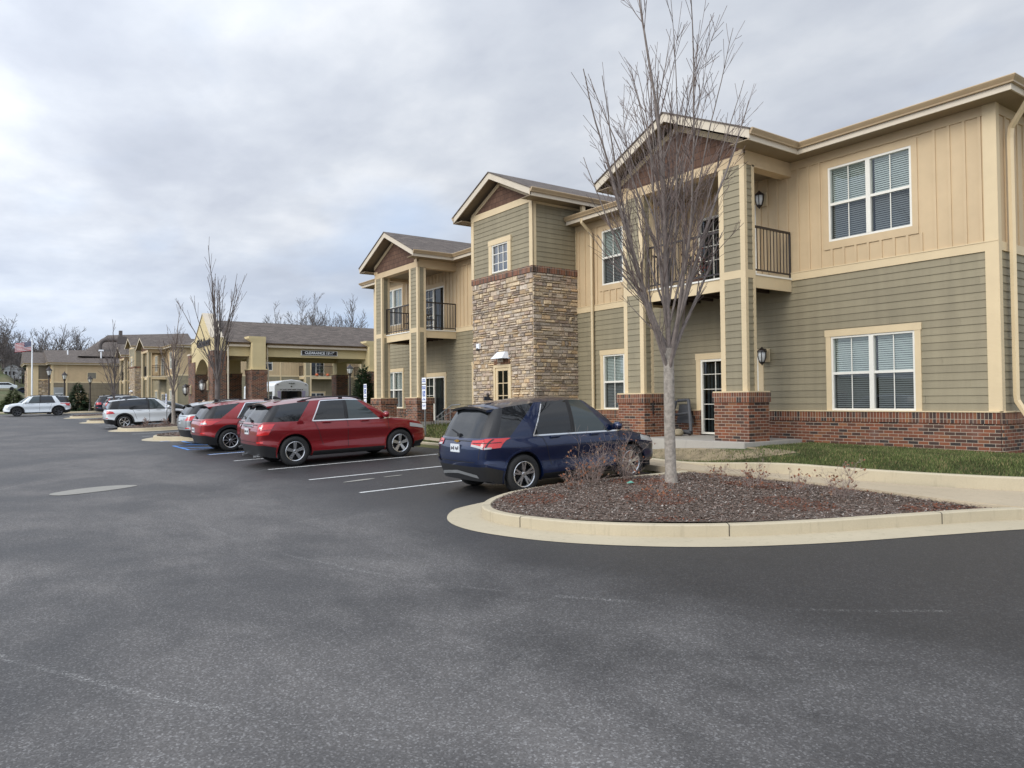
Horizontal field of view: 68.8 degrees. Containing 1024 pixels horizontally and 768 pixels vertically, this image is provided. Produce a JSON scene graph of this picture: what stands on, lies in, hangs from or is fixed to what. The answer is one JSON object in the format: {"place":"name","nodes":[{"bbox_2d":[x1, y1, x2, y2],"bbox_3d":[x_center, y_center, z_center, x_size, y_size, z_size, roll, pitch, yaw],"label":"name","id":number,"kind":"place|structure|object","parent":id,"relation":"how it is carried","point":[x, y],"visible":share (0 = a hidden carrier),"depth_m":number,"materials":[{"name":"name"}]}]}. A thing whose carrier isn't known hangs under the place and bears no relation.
{"place":"outdoors","nodes":[
{"label":"outdoors","id":0,"kind":"place"},
{"bbox_2d":[423,423,448,437],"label":"grass","id":1,"kind":"structure","parent":0,"point":[431,432],"depth_m":27.53,"materials":[{"name":"plant"}]},
{"bbox_2d":[422,378,425,434],"bbox_3d":[-3.180,0.815,27.188,0.079,2.090,0.304,0,-2,-35],"label":"parking sign","id":2,"kind":"object","parent":1,"relation":"on","point":[424,393],"visible":1,"depth_m":27.16,"materials":[{"name":"metal"}]},
{"bbox_2d":[420,401,433,424],"bbox_3d":[-3.235,1.097,28.562,0.443,0.934,0.423,-1,-1,7],"label":"patio chair","id":3,"kind":"object","parent":1,"relation":"on","point":[427,412],"visible":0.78,"depth_m":28.52,"materials":[{"name":"brown metal"}]},
{"bbox_2d":[0,412,1023,767],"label":"parking lot","id":4,"kind":"structure","parent":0,"point":[192,606],"depth_m":5.89,"materials":[{"name":"grey asphalt"}]},
{"bbox_2d":[3,395,70,416],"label":"parked car","id":5,"kind":"object","parent":4,"relation":"on","point":[53,404],"visible":0.99,"depth_m":67.78,"materials":[{"name":"white paint"}]},
{"bbox_2d":[46,367,51,413],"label":"street lamp","id":6,"kind":"object","parent":4,"relation":"on","point":[49,370],"visible":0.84,"depth_m":72.89,"materials":[{"name":"brown metal"}]},
{"bbox_2d":[0,411,97,413],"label":"kerb","id":7,"kind":"structure","parent":4,"relation":"on","point":[72,412],"depth_m":73.68,"materials":[{"name":"concrete"}]},
{"bbox_2d":[70,415,101,417],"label":"kerb","id":8,"kind":"structure","parent":4,"relation":"on","point":[85,416],"depth_m":59.64,"materials":[{"name":"concrete"}]},
{"bbox_2d":[49,485,136,494],"bbox_3d":[-8.450,2.128,15.062,0.775,0.011,1.762,-1,-1,25],"label":"pavement patch","id":9,"kind":"object","parent":4,"relation":"on","point":[87,490],"visible":1,"depth_m":15.07,"materials":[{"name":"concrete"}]},
{"bbox_2d":[87,420,103,422],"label":"kerb","id":10,"kind":"structure","parent":4,"relation":"on","point":[92,421],"depth_m":50.19,"materials":[{"name":"concrete"}]},
{"bbox_2d":[94,394,128,411],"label":"parked car","id":11,"kind":"object","parent":4,"relation":"on","point":[98,403],"visible":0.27,"depth_m":67.77,"materials":[{"name":"blue paint"}]},
{"bbox_2d":[103,395,139,410],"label":"parked car","id":12,"kind":"object","parent":4,"relation":"on","point":[105,403],"visible":0.24,"depth_m":65.17,"materials":[{"name":"grey paint"}]},
{"bbox_2d":[102,397,183,426],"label":"parked car","id":13,"kind":"object","parent":4,"relation":"on","point":[120,412],"visible":0.78,"depth_m":42.51,"materials":[{"name":"white paint"}]},
{"bbox_2d":[109,429,177,431],"bbox_3d":[-18.705,2.395,40.891,6.004,0.210,4.797,0,-2,-35],"label":"gutter pan","id":14,"kind":"object","parent":4,"relation":"on","point":[135,431],"visible":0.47,"depth_m":38.61,"materials":[{"name":"concrete"}]},
{"bbox_2d":[118,426,177,430],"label":"kerb","id":15,"kind":"structure","parent":4,"relation":"on","point":[144,429],"depth_m":38.76,"materials":[{"name":"concrete"}]},
{"bbox_2d":[122,423,176,427],"bbox_3d":[-18.471,2.260,41.061,5.413,0.157,3.707,0,-2,-35],"label":"mulch bed","id":16,"kind":"object","parent":15,"relation":"on","point":[150,426],"visible":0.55,"depth_m":39.37,"materials":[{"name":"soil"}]},
{"bbox_2d":[165,394,166,421],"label":"parking sign","id":17,"kind":"object","parent":16,"relation":"on","point":[166,405],"visible":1,"depth_m":40.59,"materials":[{"name":"metal"}]},
{"bbox_2d":[155,301,196,423],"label":"bare tree","id":18,"kind":"object","parent":16,"relation":"on","point":[174,359],"visible":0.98,"depth_m":41.30,"materials":[{"name":"brown plant"}]},
{"bbox_2d":[134,400,185,424],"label":"parked car","id":19,"kind":"object","parent":4,"relation":"on","point":[179,406],"visible":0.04,"depth_m":45.66,"materials":[{"name":"grey paint"}]},
{"bbox_2d":[142,437,192,440],"bbox_3d":[-12.902,2.254,32.747,6.004,0.211,4.897,0,-2,-35],"label":"gutter pan","id":20,"kind":"object","parent":4,"relation":"on","point":[149,439],"visible":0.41,"depth_m":30.62,"materials":[{"name":"concrete"}]},
{"bbox_2d":[153,435,192,439],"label":"kerb","id":21,"kind":"structure","parent":4,"relation":"on","point":[157,437],"depth_m":30.53,"materials":[{"name":"concrete"}]},
{"bbox_2d":[160,433,179,435],"bbox_3d":[-12.668,2.119,32.917,5.413,0.156,3.809,0,-2,-35],"label":"mulch bed","id":22,"kind":"object","parent":21,"relation":"on","point":[167,434],"visible":0.13,"depth_m":31.22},
{"bbox_2d":[176,247,246,399],"bbox_3d":[-13.247,-2.113,33.072,2.679,8.684,2.581,0,-2,-35],"label":"bare tree","id":23,"kind":"object","parent":22,"relation":"on","point":[216,353],"visible":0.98,"depth_m":32.86,"materials":[{"name":"grey plant"}]},
{"bbox_2d":[161,441,235,454],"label":"accessible markings","id":24,"kind":"object","parent":4,"relation":"on","point":[194,447],"visible":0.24,"depth_m":26.28,"materials":[{"name":"blue paint"}]},
{"bbox_2d":[177,399,246,437],"bbox_3d":[-10.677,1.377,29.558,4.611,1.687,2.210,-2,0,-35],"label":"parked car","id":25,"kind":"object","parent":4,"relation":"on","point":[188,413],"visible":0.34,"depth_m":28.00,"materials":[{"name":"grey paint"}]},
{"bbox_2d":[190,399,274,450],"bbox_3d":[-8.609,1.319,25.911,4.624,1.707,2.229,-2,0,-35],"label":"parked car","id":26,"kind":"object","parent":4,"relation":"on","point":[213,425],"visible":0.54,"depth_m":24.37,"materials":[{"name":"red paint"}]},
{"bbox_2d":[237,398,289,447],"bbox_3d":[-6.125,1.245,23.716,4.778,1.727,2.210,-2,0,-35],"label":"parked car","id":27,"kind":"object","parent":4,"relation":"on","point":[245,416],"visible":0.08,"depth_m":22.73,"materials":[{"name":"black metal"}]},
{"bbox_2d":[89,418,461,492],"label":"bay markings","id":28,"kind":"object","parent":4,"relation":"on","point":[358,474],"visible":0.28,"depth_m":17.45,"materials":[{"name":"white paint"}]},
{"bbox_2d":[244,380,308,399],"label":"shuttle bus","id":29,"kind":"object","parent":4,"relation":"on","point":[283,389],"visible":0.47,"depth_m":50.18,"materials":[{"name":"white metal"}]},
{"bbox_2d":[240,396,424,465],"bbox_3d":[-4.849,1.178,20.807,4.993,1.805,2.310,-2,0,-35],"label":"parked car","id":30,"kind":"object","parent":4,"relation":"on","point":[295,431],"visible":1,"depth_m":19.70,"materials":[{"name":"red paint"}]},
{"bbox_2d":[421,441,438,445],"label":"kerb","id":31,"kind":"structure","parent":4,"relation":"on","point":[429,443],"depth_m":23.59,"materials":[{"name":"concrete"}]},
{"bbox_2d":[438,396,652,490],"bbox_3d":[0.793,1.063,14.788,4.497,1.749,2.133,-2,0,-35],"label":"parked car","id":32,"kind":"object","parent":4,"relation":"on","point":[513,444],"visible":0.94,"depth_m":13.63,"materials":[{"name":"blue paint"}]},
{"bbox_2d":[447,502,1023,546],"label":"gutter pan","id":33,"kind":"object","parent":4,"relation":"on","point":[469,517],"visible":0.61,"depth_m":9.27,"materials":[{"name":"concrete"}]},
{"bbox_2d":[481,470,1023,536],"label":"kerb","id":34,"kind":"structure","parent":4,"relation":"on","point":[489,513],"depth_m":9.50,"materials":[{"name":"concrete"}]},
{"bbox_2d":[492,472,979,521],"bbox_3d":[2.932,1.726,10.998,5.365,0.173,5.981,0,-2,-35],"label":"mulch bed","id":35,"kind":"object","parent":34,"relation":"on","point":[776,518],"visible":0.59,"depth_m":10.57,"materials":[{"name":"brown wood"}]},
{"bbox_2d":[559,460,593,488],"bbox_3d":[1.055,1.573,12.442,0.570,0.592,0.574,-1,-1,19],"label":"dry shrub","id":36,"kind":"object","parent":35,"relation":"on","point":[566,477],"visible":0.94,"depth_m":12.44,"materials":[{"name":"brown plant"}]},
{"bbox_2d":[566,425,620,482],"bbox_3d":[1.555,1.260,13.179,1.349,1.133,0.962,0,-1,-18],"label":"dry shrub","id":37,"kind":"object","parent":35,"relation":"on","point":[593,466],"visible":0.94,"depth_m":13.05,"materials":[{"name":"brown plant"}]},
{"bbox_2d":[598,425,678,479],"bbox_3d":[2.135,1.288,13.198,1.459,1.224,1.327,0,-2,-35],"label":"dry shrub","id":38,"kind":"object","parent":35,"relation":"on","point":[625,475],"visible":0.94,"depth_m":13.39,"materials":[{"name":"brown plant"}]},
{"bbox_2d":[641,474,677,495],"bbox_3d":[2.286,1.571,11.442,0.513,0.471,0.581,0,-1,-3],"label":"dry shrub","id":39,"kind":"object","parent":35,"relation":"on","point":[662,485],"visible":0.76,"depth_m":11.37,"materials":[{"name":"brown plant"}]},
{"bbox_2d":[571,0,762,483],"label":"bare tree","id":40,"kind":"object","parent":35,"relation":"on","point":[668,346],"visible":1,"depth_m":12.59,"materials":[{"name":"grey plant"}]},
{"bbox_2d":[652,489,681,503],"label":"dry shrub","id":41,"kind":"object","parent":35,"relation":"on","point":[660,496],"visible":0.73,"depth_m":10.67,"materials":[{"name":"brown plant"}]},
{"bbox_2d":[706,461,727,481],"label":"dry shrub","id":42,"kind":"object","parent":35,"relation":"on","point":[717,474],"visible":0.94,"depth_m":13.03,"materials":[{"name":"brown plant"}]},
{"bbox_2d":[724,449,776,487],"bbox_3d":[3.792,1.387,12.023,0.722,0.743,0.699,-1,-1,-1],"label":"dry shrub","id":43,"kind":"object","parent":35,"relation":"on","point":[748,475],"visible":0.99,"depth_m":11.97,"materials":[{"name":"brown plant"}]},
{"bbox_2d":[778,468,813,492],"bbox_3d":[4.386,1.508,11.619,0.610,0.472,0.599,-1,-1,2],"label":"dry shrub","id":44,"kind":"object","parent":35,"relation":"on","point":[802,484],"visible":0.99,"depth_m":11.62,"materials":[{"name":"brown plant"}]},
{"bbox_2d":[814,459,866,498],"bbox_3d":[4.818,1.409,11.061,0.586,0.708,0.831,0,-2,-35],"label":"dry shrub","id":45,"kind":"object","parent":35,"relation":"on","point":[831,493],"visible":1,"depth_m":10.99,"materials":[{"name":"brown plant"}]},
{"bbox_2d":[0,367,1023,475],"bbox_3d":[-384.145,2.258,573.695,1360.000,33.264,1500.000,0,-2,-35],"label":"ground","id":46,"kind":"structure","parent":0,"point":[5,378],"depth_m":23.62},
{"bbox_2d":[0,382,16,389],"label":"distant car","id":47,"kind":"object","parent":46,"relation":"on","point":[6,385],"visible":0.94,"depth_m":129.57,"materials":[{"name":"white paint"}]},
{"bbox_2d":[0,318,16,356],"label":"bare tree","id":48,"kind":"object","parent":46,"relation":"on","point":[2,338],"visible":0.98,"depth_m":191.97,"materials":[{"name":"plant"}]},
{"bbox_2d":[1,365,21,379],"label":"hill house","id":49,"kind":"structure","parent":46,"relation":"on","point":[6,370],"depth_m":193.11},
{"bbox_2d":[0,389,23,411],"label":"evergreen shrub","id":50,"kind":"object","parent":46,"relation":"on","point":[6,400],"visible":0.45,"depth_m":79.52,"materials":[{"name":"plant"}]},
{"bbox_2d":[0,314,27,371],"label":"bare tree","id":51,"kind":"object","parent":46,"relation":"on","point":[3,360],"visible":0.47,"depth_m":205.24,"materials":[{"name":"plant"}]},
{"bbox_2d":[0,331,39,382],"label":"bare tree","id":52,"kind":"object","parent":46,"relation":"on","point":[23,377],"visible":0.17,"depth_m":199.74,"materials":[{"name":"plant"}]},
{"bbox_2d":[2,327,59,381],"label":"bare tree","id":53,"kind":"object","parent":46,"relation":"on","point":[21,369],"visible":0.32,"depth_m":173.93,"materials":[{"name":"plant"}]},
{"bbox_2d":[31,338,32,395],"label":"flagpole","id":54,"kind":"object","parent":46,"relation":"on","point":[32,367],"visible":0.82,"depth_m":79.89,"materials":[{"name":"metal"}]},
{"bbox_2d":[15,342,30,351],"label":"flag","id":55,"kind":"object","parent":54,"relation":"attached to","point":[22,347],"visible":1,"depth_m":79.41,"materials":[{"name":"fabric"}]},
{"bbox_2d":[0,342,86,383],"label":"woodland","id":56,"kind":"object","parent":46,"relation":"on","point":[9,355],"visible":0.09,"depth_m":194.65,"materials":[{"name":"plant"}]},
{"bbox_2d":[20,325,87,353],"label":"bare tree","id":57,"kind":"object","parent":46,"relation":"on","point":[62,340],"visible":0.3,"depth_m":167.73,"materials":[{"name":"plant"}]},
{"bbox_2d":[54,387,63,395],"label":"utility cabinet","id":58,"kind":"object","parent":46,"relation":"on","point":[58,391],"visible":0.41,"depth_m":90.05,"materials":[{"name":"metal"}]},
{"bbox_2d":[62,371,66,395],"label":"street lamp","id":59,"kind":"object","parent":46,"relation":"on","point":[64,375],"visible":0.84,"depth_m":79.89,"materials":[{"name":"brown metal"}]},
{"bbox_2d":[60,328,93,349],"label":"bare tree","id":60,"kind":"object","parent":46,"relation":"on","point":[77,342],"visible":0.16,"depth_m":172.14,"materials":[{"name":"plant"}]},
{"bbox_2d":[66,382,94,410],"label":"evergreen shrub","id":61,"kind":"object","parent":46,"relation":"on","point":[78,398],"visible":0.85,"depth_m":87.69,"materials":[{"name":"green plant"}]},
{"bbox_2d":[88,376,92,410],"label":"street lamp","id":62,"kind":"object","parent":46,"relation":"on","point":[90,378],"visible":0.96,"depth_m":85.89,"materials":[{"name":"brown metal"}]},
{"bbox_2d":[20,331,190,409],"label":"apartment building","id":63,"kind":"structure","parent":46,"relation":"on","point":[79,366],"depth_m":96.62,"materials":[{"name":"beige"}]},
{"bbox_2d":[115,337,361,404],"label":"apartment building","id":64,"kind":"structure","parent":46,"relation":"on","point":[148,377],"depth_m":79.18,"materials":[{"name":"beige"}]},
{"bbox_2d":[155,355,157,372],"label":"window","id":65,"kind":"structure","parent":64,"relation":"in","point":[156,356],"depth_m":80.83,"materials":[{"name":"white plastic"}]},
{"bbox_2d":[161,356,164,374],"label":"sliding door","id":66,"kind":"structure","parent":64,"relation":"in","point":[162,363],"depth_m":77.90,"materials":[{"name":"white plastic"}]},
{"bbox_2d":[169,350,172,370],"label":"window","id":67,"kind":"structure","parent":64,"relation":"in","point":[170,364],"depth_m":75.23,"materials":[{"name":"white plastic"}]},
{"bbox_2d":[266,362,273,371],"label":"window","id":68,"kind":"structure","parent":64,"relation":"in","point":[270,364],"depth_m":78.61,"materials":[{"name":"white plastic"}]},
{"bbox_2d":[311,363,324,375],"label":"sliding door","id":69,"kind":"structure","parent":64,"relation":"in","point":[315,368],"depth_m":81.52,"materials":[{"name":"glass"}]},
{"bbox_2d":[311,391,325,395],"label":"sliding door","id":70,"kind":"structure","parent":64,"relation":"in","point":[313,393],"depth_m":81.49,"materials":[{"name":"white plastic"}]},
{"bbox_2d":[263,301,286,323],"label":"bare tree","id":71,"kind":"object","parent":46,"relation":"on","point":[276,320],"visible":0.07,"depth_m":150.36,"materials":[{"name":"plant"}]},
{"bbox_2d":[182,313,373,403],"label":"entrance canopy","id":72,"kind":"object","parent":46,"relation":"on","point":[256,346],"visible":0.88,"depth_m":43.57,"materials":[{"name":"brick"}]},
{"bbox_2d":[283,297,311,324],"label":"bare tree","id":73,"kind":"object","parent":46,"relation":"on","point":[300,302],"visible":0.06,"depth_m":156.38,"materials":[{"name":"plant"}]},
{"bbox_2d":[296,293,328,325],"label":"bare tree","id":74,"kind":"object","parent":46,"relation":"on","point":[313,319],"visible":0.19,"depth_m":151.28,"materials":[{"name":"plant"}]},
{"bbox_2d":[320,305,340,326],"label":"bare tree","id":75,"kind":"object","parent":46,"relation":"on","point":[329,322],"visible":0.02,"depth_m":157.53,"materials":[{"name":"plant"}]},
{"bbox_2d":[332,295,367,327],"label":"bare tree","id":76,"kind":"object","parent":46,"relation":"on","point":[350,321],"visible":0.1,"depth_m":149.18,"materials":[{"name":"plant"}]},
{"bbox_2d":[347,364,353,395],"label":"street lamp","id":77,"kind":"object","parent":46,"relation":"on","point":[350,368],"visible":0.69,"depth_m":57.90,"materials":[{"name":"brown metal"}]},
{"bbox_2d":[351,365,373,404],"bbox_3d":[-7.674,0.506,38.955,1.990,3.154,2.024,0,-2,-35],"label":"columnar juniper","id":78,"kind":"object","parent":46,"relation":"on","point":[361,380],"visible":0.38,"depth_m":38.67,"materials":[{"name":"green plant"}]},
{"bbox_2d":[364,384,366,402],"bbox_3d":[-6.387,0.942,32.637,0.079,1.880,0.304,0,-2,-35],"label":"parking sign","id":79,"kind":"object","parent":46,"relation":"on","point":[365,392],"visible":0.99,"depth_m":32.59,"materials":[{"name":"metal"}]},
{"bbox_2d":[422,420,449,425],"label":"patio slab","id":80,"kind":"structure","parent":46,"relation":"on","point":[442,421],"depth_m":29.16,"materials":[{"name":"concrete"}]},
{"bbox_2d":[435,404,460,423],"bbox_3d":[-1.911,1.167,28.095,1.243,0.842,1.822,0,-2,-35],"label":"step railing","id":81,"kind":"object","parent":46,"relation":"on","point":[446,414],"visible":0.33,"depth_m":27.77,"materials":[{"name":"metal"}]},
{"bbox_2d":[358,72,1023,452],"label":"apartment building","id":82,"kind":"structure","parent":46,"relation":"on","point":[864,280],"depth_m":17.09,"materials":[{"name":"beige wood"}]},
{"bbox_2d":[390,368,403,407],"bbox_3d":[-5.302,0.205,34.654,0.462,1.800,2.090,0,-2,-35],"label":"window","id":83,"kind":"structure","parent":82,"relation":"in","point":[396,375],"depth_m":34.48,"materials":[{"name":"white plastic"}]},
{"bbox_2d":[390,284,403,329],"bbox_3d":[-5.331,-3.499,34.740,0.446,1.970,2.050,0,-2,-35],"label":"window","id":84,"kind":"structure","parent":82,"relation":"in","point":[397,292],"depth_m":34.48,"materials":[{"name":"grey glass"}]},
{"bbox_2d":[426,281,445,329],"bbox_3d":[-3.122,-3.162,31.693,0.540,2.080,2.140,0,-2,-35],"label":"sliding door","id":85,"kind":"structure","parent":82,"relation":"in","point":[436,292],"depth_m":31.37,"materials":[{"name":"glass"}]},
{"bbox_2d":[426,372,446,419],"bbox_3d":[-3.085,0.597,31.610,0.540,2.120,2.140,0,-2,-35],"label":"sliding door","id":86,"kind":"structure","parent":82,"relation":"in","point":[436,382],"depth_m":31.25,"materials":[{"name":"black glass"}]},
{"bbox_2d":[471,362,473,403],"bbox_3d":[-0.765,0.021,28.287,0.462,1.800,2.130,0,-2,-35],"label":"window","id":87,"kind":"structure","parent":82,"relation":"in","point":[472,363],"depth_m":28.97,"materials":[{"name":"white plastic"}]},
{"bbox_2d":[488,234,511,275],"bbox_3d":[-0.233,-4.179,24.483,0.466,1.140,1.300,0,-2,-35],"label":"window","id":88,"kind":"structure","parent":82,"relation":"in","point":[499,250],"depth_m":24.41,"materials":[{"name":"grey glass"}]},
{"bbox_2d":[493,364,511,400],"bbox_3d":[-0.187,0.533,24.306,0.335,2.310,0.980,0,-2,-35],"label":"exit door","id":89,"kind":"structure","parent":82,"relation":"in","point":[502,378],"depth_m":24.30,"materials":[{"name":"paint"}]},
{"bbox_2d":[599,222,622,291],"bbox_3d":[3.481,-3.857,22.373,0.446,1.970,2.090,0,-2,-35],"label":"window","id":90,"kind":"structure","parent":82,"relation":"in","point":[608,281],"depth_m":22.85,"materials":[{"name":"grey glass"}]},
{"bbox_2d":[599,348,624,408],"bbox_3d":[3.510,-0.153,22.287,0.462,1.800,2.130,0,-2,-35],"label":"window","id":91,"kind":"structure","parent":82,"relation":"in","point":[612,375],"depth_m":22.77,"materials":[{"name":"grey glass"}]},
{"bbox_2d":[694,198,762,279],"bbox_3d":[5.702,-3.521,19.309,0.540,2.080,2.140,0,-2,-35],"label":"sliding door","id":92,"kind":"structure","parent":82,"relation":"in","point":[758,216],"depth_m":19.51,"materials":[{"name":"black glass"}]},
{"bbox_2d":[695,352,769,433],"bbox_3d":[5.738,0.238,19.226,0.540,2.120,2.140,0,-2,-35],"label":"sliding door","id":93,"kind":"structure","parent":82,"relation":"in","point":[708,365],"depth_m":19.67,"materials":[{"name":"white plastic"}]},
{"bbox_2d":[822,137,918,250],"bbox_3d":[7.849,-4.034,16.242,0.446,1.970,2.090,0,-2,-35],"label":"window","id":94,"kind":"structure","parent":82,"relation":"in","point":[872,195],"depth_m":16.11,"materials":[{"name":"grey glass"}]},
{"bbox_2d":[824,322,925,410],"bbox_3d":[7.879,-0.331,16.156,0.462,1.800,2.130,0,-2,-35],"label":"window","id":95,"kind":"structure","parent":82,"relation":"in","point":[873,368],"depth_m":16.02,"materials":[{"name":"grey glass"}]},
{"bbox_2d":[652,447,795,461],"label":"bare soil","id":96,"kind":"structure","parent":46,"relation":"on","point":[685,454],"depth_m":16.43,"materials":[{"name":"brown soil"}]},
{"bbox_2d":[650,434,801,448],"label":"patio slab","id":97,"kind":"structure","parent":46,"relation":"on","point":[694,441],"depth_m":17.20,"materials":[{"name":"concrete"}]},
{"bbox_2d":[652,401,654,430],"bbox_3d":[3.549,0.833,19.157,0.088,0.975,0.244,0,-2,-35],"label":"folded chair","id":98,"kind":"object","parent":97,"relation":"on","point":[653,407],"visible":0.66,"depth_m":19.07,"materials":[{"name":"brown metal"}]},
{"bbox_2d":[675,398,693,434],"bbox_3d":[4.516,0.862,19.778,0.525,0.960,0.989,0,-2,-35],"label":"patio chair","id":99,"kind":"object","parent":97,"relation":"on","point":[684,414],"visible":0.62,"depth_m":19.91,"materials":[{"name":"grey plastic"}]},
{"bbox_2d":[652,458,1023,490],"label":"kerb","id":100,"kind":"structure","parent":46,"relation":"on","point":[1009,483],"depth_m":12.39,"materials":[{"name":"concrete"}]},
{"bbox_2d":[653,442,1023,476],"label":"grass","id":101,"kind":"structure","parent":46,"relation":"on","point":[942,458],"depth_m":13.65,"materials":[{"name":"green plant"}]},
{"bbox_2d":[0,0,1023,353],"label":"sky","id":102,"kind":"structure","parent":0,"point":[282,139],"materials":[{"name":"grey"}]},
{"bbox_2d":[675,429,683,435],"bbox_3d":[4.306,1.245,19.367,0.273,0.180,0.280,0,-2,-35],"label":"garden stone","id":103,"kind":"object","parent":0,"point":[679,432],"visible":0.86,"depth_m":19.26,"materials":[{"name":"stone"}]},
{"bbox_2d":[679,247,710,282],"bbox_3d":[4.569,-2.939,18.567,0.736,1.108,0.745,-1,-1,1],"label":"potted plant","id":104,"kind":"object","parent":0,"point":[696,280],"visible":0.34,"depth_m":18.47,"materials":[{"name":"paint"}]},
{"bbox_2d":[424,437,1023,507],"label":"sidewalk","id":105,"kind":"structure","parent":0,"point":[1001,498],"depth_m":11.68,"materials":[{"name":"concrete"}]},
{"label":"mulch bed","id":106,"kind":"structure","parent":0,"visible":0},
{"bbox_2d":[95,319,133,399],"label":"bare tree","id":107,"kind":"object","parent":106,"relation":"on","point":[114,375],"visible":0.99,"depth_m":52.17,"materials":[{"name":"brown plant"}]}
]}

